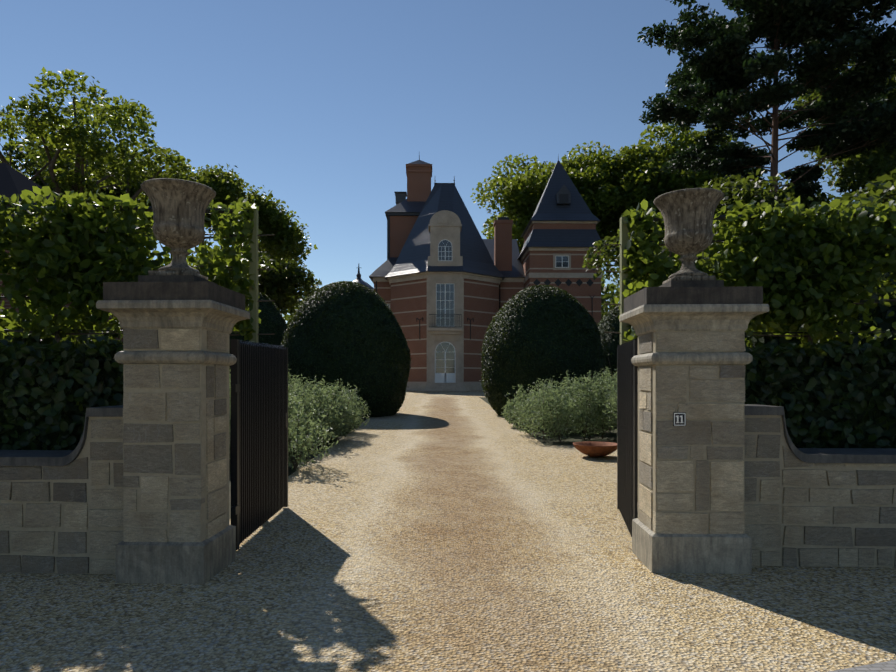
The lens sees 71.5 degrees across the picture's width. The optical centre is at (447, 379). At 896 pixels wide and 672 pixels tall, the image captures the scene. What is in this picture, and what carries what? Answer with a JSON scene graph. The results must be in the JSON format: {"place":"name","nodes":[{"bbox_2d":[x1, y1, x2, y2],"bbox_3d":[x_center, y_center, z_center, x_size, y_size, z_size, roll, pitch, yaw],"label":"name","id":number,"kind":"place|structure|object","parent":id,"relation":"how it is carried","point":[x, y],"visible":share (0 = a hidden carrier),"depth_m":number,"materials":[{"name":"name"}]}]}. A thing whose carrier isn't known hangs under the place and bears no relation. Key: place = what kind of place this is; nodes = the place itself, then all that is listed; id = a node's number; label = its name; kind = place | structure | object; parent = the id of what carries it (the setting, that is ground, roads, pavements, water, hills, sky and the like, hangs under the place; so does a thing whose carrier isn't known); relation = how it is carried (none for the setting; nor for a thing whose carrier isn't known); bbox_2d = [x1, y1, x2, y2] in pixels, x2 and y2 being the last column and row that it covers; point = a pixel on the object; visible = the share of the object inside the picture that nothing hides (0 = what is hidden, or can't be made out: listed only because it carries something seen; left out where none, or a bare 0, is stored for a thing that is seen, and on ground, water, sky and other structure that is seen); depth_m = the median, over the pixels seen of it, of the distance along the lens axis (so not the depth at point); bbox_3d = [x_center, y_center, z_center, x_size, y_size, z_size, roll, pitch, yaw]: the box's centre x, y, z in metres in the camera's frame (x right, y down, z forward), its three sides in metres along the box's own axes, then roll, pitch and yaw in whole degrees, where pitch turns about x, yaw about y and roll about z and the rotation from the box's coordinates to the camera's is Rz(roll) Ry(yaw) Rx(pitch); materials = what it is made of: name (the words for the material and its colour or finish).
{"place":"outdoors","nodes":[
{"label":"outdoors","id":0,"kind":"place"},
{"bbox_2d":[0,163,146,257],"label":"roof","id":1,"kind":"structure","parent":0,"point":[13,181],"depth_m":16.09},
{"bbox_2d":[103,275,244,309],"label":"pillar cap blocks","id":2,"kind":"structure","parent":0,"point":[169,287],"depth_m":4.64,"materials":[{"name":"grey stone"}]},
{"bbox_2d":[229,397,616,519],"bbox_3d":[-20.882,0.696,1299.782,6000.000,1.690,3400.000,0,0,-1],"label":"terrain","id":3,"kind":"structure","parent":0,"point":[607,437],"depth_m":14.02,"materials":[{"name":"soil"}]},
{"bbox_2d":[0,336,122,449],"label":"hedge","id":4,"kind":"object","parent":3,"relation":"on","point":[35,356],"depth_m":5.69,"materials":[{"name":"green plant"}]},
{"bbox_2d":[0,309,122,348],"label":"hedge","id":5,"kind":"object","parent":3,"relation":"on","point":[77,341],"depth_m":11.13,"materials":[{"name":"green plant"}]},
{"bbox_2d":[0,235,122,341],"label":"tree","id":6,"kind":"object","parent":3,"relation":"on","point":[7,305],"depth_m":13.99,"materials":[{"name":"green plant"}]},
{"bbox_2d":[0,127,159,243],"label":"tree","id":7,"kind":"object","parent":3,"relation":"on","point":[19,157],"depth_m":49.50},
{"bbox_2d":[0,67,195,228],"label":"tree","id":8,"kind":"object","parent":3,"relation":"on","point":[98,156],"depth_m":27.11,"materials":[{"name":"green plant"}]},
{"bbox_2d":[0,186,274,342],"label":"pleached limes","id":9,"kind":"object","parent":3,"relation":"on","point":[60,264],"depth_m":6.70,"materials":[{"name":"green plant"}]},
{"bbox_2d":[134,163,317,268],"bbox_3d":[-12.587,-4.980,34.007,7.793,12.502,9.440,0,0,40],"label":"tree","id":10,"kind":"object","parent":3,"relation":"on","point":[286,237],"depth_m":33.76,"materials":[{"name":"green plant"}]},
{"bbox_2d":[190,243,289,286],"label":"tree","id":11,"kind":"object","parent":3,"relation":"on","point":[210,251],"visible":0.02,"depth_m":59.49,"materials":[{"name":"green plant"}]},
{"bbox_2d":[249,209,257,342],"bbox_3d":[-2.195,-0.189,7.035,0.080,3.460,0.080,0,0,-1],"label":"pleached lime post","id":12,"kind":"object","parent":3,"relation":"on","point":[253,267],"visible":0.29,"depth_m":7.00,"materials":[{"name":"brown wood"}]},
{"bbox_2d":[1,203,248,341],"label":"trellis","id":13,"kind":"object","parent":12,"relation":"attached to","point":[149,209],"depth_m":6.88,"materials":[{"name":"brown wood"}]},
{"bbox_2d":[229,291,287,373],"bbox_3d":[-7.348,-1.098,23.772,3.363,4.611,3.292,0,0,-1],"label":"yew topiary","id":14,"kind":"object","parent":3,"relation":"on","point":[277,334],"depth_m":23.08,"materials":[{"name":"green plant"}]},
{"bbox_2d":[196,251,320,314],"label":"tree","id":15,"kind":"object","parent":3,"relation":"on","point":[274,284],"depth_m":43.27,"materials":[{"name":"green plant"}]},
{"bbox_2d":[229,365,370,469],"bbox_3d":[-3.689,0.457,13.738,3.672,1.993,8.856,0,0,-1],"label":"bed shrub","id":16,"kind":"object","parent":3,"relation":"on","point":[323,424],"depth_m":12.65,"materials":[{"name":"green plant"}]},
{"bbox_2d":[280,281,410,417],"bbox_3d":[-3.528,-1.082,21.687,4.572,4.675,4.543,0,0,-1],"label":"yew topiary","id":17,"kind":"object","parent":3,"relation":"on","point":[355,355],"depth_m":20.00,"materials":[{"name":"green plant"}]},
{"bbox_2d":[0,390,895,671],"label":"gravel drive","id":18,"kind":"structure","parent":3,"relation":"on","point":[446,532],"depth_m":4.47,"materials":[{"name":"beige gravel"}]},
{"bbox_2d":[0,417,122,573],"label":"joint","id":19,"kind":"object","parent":18,"relation":"on","point":[85,451],"visible":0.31,"depth_m":4.93,"materials":[{"name":"grey concrete"}]},
{"bbox_2d":[0,420,122,573],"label":"stone wall blocks","id":20,"kind":"structure","parent":19,"relation":"attached to","point":[38,515],"depth_m":4.92,"materials":[{"name":"grey stone"}]},
{"bbox_2d":[0,405,122,465],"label":"wall coping","id":21,"kind":"object","parent":19,"relation":"on","point":[36,457],"visible":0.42,"depth_m":4.91,"materials":[{"name":"grey stone"}]},
{"bbox_2d":[115,525,235,583],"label":"pillar plinth","id":22,"kind":"structure","parent":18,"relation":"on","point":[204,561],"depth_m":4.70,"materials":[{"name":"grey stone"}]},
{"bbox_2d":[123,328,228,541],"bbox_3d":[-2.162,0.576,5.006,0.630,1.930,0.583,0,0,-1],"label":"joint","id":23,"kind":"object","parent":18,"relation":"on","point":[203,403],"visible":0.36,"depth_m":4.74,"materials":[{"name":"beige concrete"}]},
{"bbox_2d":[96,300,249,365],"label":"pillar cornice molding","id":24,"kind":"structure","parent":23,"relation":"attached to","point":[212,315],"depth_m":4.70,"materials":[{"name":"beige stone"}]},
{"bbox_2d":[123,329,229,541],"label":"stone gate pillar","id":25,"kind":"structure","parent":23,"relation":"attached to","point":[183,407],"depth_m":4.72,"materials":[{"name":"beige stone"}]},
{"bbox_2d":[141,178,215,279],"bbox_3d":[-2.162,-1.169,5.006,0.559,0.730,0.559,0,0,-1],"label":"stone urn","id":26,"kind":"object","parent":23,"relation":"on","point":[179,207],"visible":0.94,"depth_m":4.85,"materials":[{"name":"stone"}]},
{"bbox_2d":[231,339,287,549],"bbox_3d":[-1.904,0.560,6.380,0.071,1.916,1.840,0,0,0],"label":"gate leaf","id":27,"kind":"object","parent":23,"relation":"attached to","point":[259,434],"visible":0.98,"depth_m":6.13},
{"bbox_2d":[390,164,595,270],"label":"plain chateau brick","id":28,"kind":"object","parent":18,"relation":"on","point":[419,176],"visible":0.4,"depth_m":48.09,"materials":[{"name":"red brick"}]},
{"bbox_2d":[573,441,616,456],"bbox_3d":[2.716,1.288,11.395,0.850,0.230,0.850,0,0,-1],"label":"planter bowl","id":29,"kind":"object","parent":18,"relation":"on","point":[595,449],"visible":0.98,"depth_m":11.17,"materials":[{"name":"orange ceramic"}]},
{"bbox_2d":[638,331,744,533],"bbox_3d":[2.025,0.576,5.243,0.729,1.930,0.568,0,0,-1],"label":"joint","id":30,"kind":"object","parent":18,"relation":"on","point":[653,490],"visible":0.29,"depth_m":4.98,"materials":[{"name":"beige concrete"}]},
{"bbox_2d":[617,339,637,536],"bbox_3d":[1.850,0.562,6.349,0.084,1.912,1.688,0,0,10],"label":"gate leaf","id":31,"kind":"object","parent":30,"relation":"attached to","point":[627,436],"visible":0.88,"depth_m":6.19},
{"bbox_2d":[673,412,685,425],"bbox_3d":[1.850,0.316,4.972,0.100,0.110,0.015,0,0,-1],"label":"number plate","id":32,"kind":"object","parent":30,"relation":"attached to","point":[679,423],"visible":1,"depth_m":4.97,"materials":[{"name":"grey metal"}]},
{"bbox_2d":[674,413,685,425],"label":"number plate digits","id":33,"kind":"object","parent":32,"relation":"on","point":[677,416],"visible":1,"depth_m":4.96,"materials":[{"name":"white metal"}]},
{"bbox_2d":[653,188,724,284],"bbox_3d":[2.025,-1.169,5.243,0.559,0.730,0.559,0,0,-1],"label":"stone urn","id":34,"kind":"object","parent":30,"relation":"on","point":[687,214],"visible":0.98,"depth_m":5.09,"materials":[{"name":"stone"}]},
{"bbox_2d":[637,332,745,533],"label":"gate pillar stones","id":35,"kind":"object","parent":30,"relation":"attached to","point":[727,483],"depth_m":4.97,"materials":[{"name":"beige stone"}]},
{"bbox_2d":[619,304,768,365],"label":"pillar molding","id":36,"kind":"structure","parent":30,"relation":"attached to","point":[645,319],"depth_m":4.94,"materials":[{"name":"beige stone"}]},
{"bbox_2d":[624,280,762,312],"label":"pillar cap blocks","id":37,"kind":"structure","parent":36,"relation":"on","point":[694,292],"depth_m":4.88,"materials":[{"name":"grey stone"}]},
{"bbox_2d":[632,518,751,573],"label":"pillar plinth","id":38,"kind":"structure","parent":18,"relation":"on","point":[652,551],"depth_m":4.94,"materials":[{"name":"grey stone"}]},
{"bbox_2d":[604,196,895,344],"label":"pleached limes","id":39,"kind":"object","parent":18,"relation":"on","point":[791,264],"depth_m":6.95,"materials":[{"name":"green plant"}]},
{"bbox_2d":[745,415,895,567],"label":"joint","id":40,"kind":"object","parent":18,"relation":"on","point":[831,505],"visible":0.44,"depth_m":5.11,"materials":[{"name":"grey concrete"}]},
{"bbox_2d":[745,404,895,462],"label":"wall coping","id":41,"kind":"object","parent":40,"relation":"on","point":[847,455],"visible":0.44,"depth_m":5.09,"materials":[{"name":"grey stone"}]},
{"bbox_2d":[745,418,895,567],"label":"garden wall blocks","id":42,"kind":"structure","parent":40,"relation":"attached to","point":[765,535],"depth_m":5.10,"materials":[{"name":"grey stone"}]},
{"bbox_2d":[828,660,895,671],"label":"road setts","id":43,"kind":"structure","parent":18,"relation":"on","point":[888,666],"depth_m":3.29,"materials":[{"name":"grey stone"}]},
{"bbox_2d":[480,285,607,415],"bbox_3d":[3.324,-1.032,21.797,4.450,4.567,4.603,0,0,-1],"label":"yew topiary","id":44,"kind":"object","parent":3,"relation":"on","point":[582,372],"depth_m":20.23,"materials":[{"name":"green plant"}]},
{"bbox_2d":[470,141,621,255],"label":"tree","id":45,"kind":"object","parent":3,"relation":"on","point":[518,191],"depth_m":58.69,"materials":[{"name":"green plant"}]},
{"bbox_2d":[501,358,616,441],"bbox_3d":[3.377,0.387,13.943,3.788,2.140,9.051,0,0,-1],"label":"bed shrub","id":46,"kind":"object","parent":3,"relation":"on","point":[520,410],"depth_m":13.95,"materials":[{"name":"green plant"}]},
{"bbox_2d":[580,120,764,267],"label":"oak","id":47,"kind":"object","parent":3,"relation":"on","point":[647,178],"depth_m":55.11,"materials":[{"name":"green plant"}]},
{"bbox_2d":[582,168,795,284],"bbox_3d":[10.667,-3.630,26.862,9.506,10.082,7.901,0,0,-1],"label":"tree","id":48,"kind":"object","parent":3,"relation":"on","point":[742,192],"depth_m":25.63,"materials":[{"name":"green plant"}]},
{"bbox_2d":[637,0,895,205],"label":"pine","id":49,"kind":"object","parent":3,"relation":"on","point":[692,81],"depth_m":26.35,"materials":[{"name":"green plant"}]},
{"bbox_2d":[704,169,895,364],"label":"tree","id":50,"kind":"object","parent":3,"relation":"on","point":[873,192],"depth_m":11.33,"materials":[{"name":"green plant"}]},
{"bbox_2d":[745,339,895,447],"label":"hedge","id":51,"kind":"object","parent":3,"relation":"on","point":[831,355],"depth_m":6.02,"materials":[{"name":"green plant"}]},
{"bbox_2d":[778,153,895,209],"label":"tree","id":52,"kind":"object","parent":3,"relation":"on","point":[861,172],"depth_m":26.59,"materials":[{"name":"green plant"}]},
{"bbox_2d":[791,58,895,203],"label":"tree","id":53,"kind":"object","parent":3,"relation":"on","point":[846,162],"depth_m":43.63,"materials":[{"name":"green plant"}]},
{"bbox_2d":[0,0,895,323],"label":"sky","id":54,"kind":"structure","parent":0,"point":[323,105],"materials":[{"name":"blue"}]},
{"bbox_2d":[388,240,567,372],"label":"window glass","id":55,"kind":"object","parent":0,"point":[440,364],"visible":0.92,"depth_m":42.85,"materials":[{"name":"glass"}]},
{"bbox_2d":[389,239,568,382],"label":"window frames","id":56,"kind":"structure","parent":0,"point":[445,377],"depth_m":42.84,"materials":[{"name":"white wood"}]},
{"bbox_2d":[374,251,600,382],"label":"brick wall","id":57,"kind":"structure","parent":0,"point":[407,300],"depth_m":43.81,"materials":[{"name":"red brick"}]},
{"bbox_2d":[352,160,605,289],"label":"chateau slate roofs","id":58,"kind":"structure","parent":57,"relation":"on","point":[476,251],"depth_m":44.86,"materials":[{"name":"grey stone"}]},
{"bbox_2d":[376,156,594,338],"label":"chateau iron work","id":59,"kind":"object","parent":57,"relation":"attached to","point":[563,198],"visible":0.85,"depth_m":44.32,"materials":[{"name":"black metal"}]},
{"bbox_2d":[373,210,601,391],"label":"chateau stone dressings","id":60,"kind":"structure","parent":57,"relation":"attached to","point":[445,224],"depth_m":42.86,"materials":[{"name":"beige stone"}]},
{"bbox_2d":[597,305,637,377],"bbox_3d":[6.946,-0.913,24.518,3.427,4.212,3.408,0,0,-1],"label":"yew topiary","id":61,"kind":"object","parent":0,"point":[604,335],"depth_m":23.63,"materials":[{"name":"green plant"}]},
{"bbox_2d":[620,217,628,344],"bbox_3d":[2.062,-0.179,7.284,0.080,3.440,0.080,0,0,-1],"label":"wooden post","id":62,"kind":"object","parent":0,"point":[624,235],"visible":0.29,"depth_m":7.24,"materials":[{"name":"brown wood"}]},
{"bbox_2d":[629,212,895,333],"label":"trellis","id":63,"kind":"object","parent":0,"point":[721,217],"depth_m":7.16,"materials":[{"name":"brown wood"}]},
{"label":"tree trunks","id":64,"kind":"object","parent":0,"visible":0},
{"bbox_2d":[161,245,619,325],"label":"wood","id":65,"kind":"object","parent":64,"relation":"attached to","point":[609,296],"depth_m":105.22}
]}

